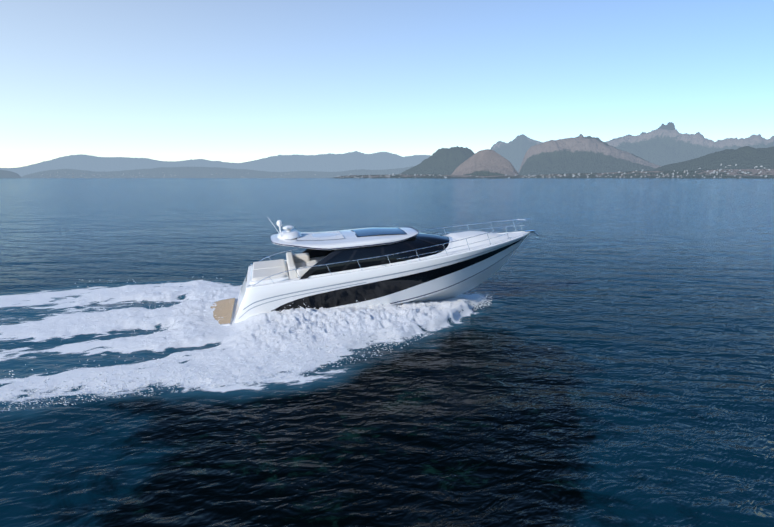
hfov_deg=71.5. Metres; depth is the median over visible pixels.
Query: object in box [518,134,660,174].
mountain
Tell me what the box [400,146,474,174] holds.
hill left of cliff
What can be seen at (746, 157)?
hill
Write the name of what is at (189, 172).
hills
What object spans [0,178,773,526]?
sea
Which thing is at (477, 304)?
spray droplets
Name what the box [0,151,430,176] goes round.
mountains
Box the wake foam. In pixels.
[0,274,516,443]
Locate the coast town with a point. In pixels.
(483, 177)
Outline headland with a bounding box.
[0,170,21,177]
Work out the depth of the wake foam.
17.66 m
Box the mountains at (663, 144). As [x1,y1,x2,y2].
[605,122,773,165]
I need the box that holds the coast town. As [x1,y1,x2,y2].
[41,164,769,177]
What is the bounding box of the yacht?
[210,218,538,325]
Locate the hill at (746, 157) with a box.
[653,146,773,170]
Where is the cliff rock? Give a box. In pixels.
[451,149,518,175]
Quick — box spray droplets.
[0,279,491,410]
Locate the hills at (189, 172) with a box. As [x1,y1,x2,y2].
[22,166,413,177]
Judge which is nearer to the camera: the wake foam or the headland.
the wake foam
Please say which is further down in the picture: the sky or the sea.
the sea
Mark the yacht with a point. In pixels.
(349, 267)
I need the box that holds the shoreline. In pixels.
[334,169,773,178]
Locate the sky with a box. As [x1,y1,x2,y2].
[0,0,773,167]
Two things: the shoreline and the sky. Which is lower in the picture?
the shoreline

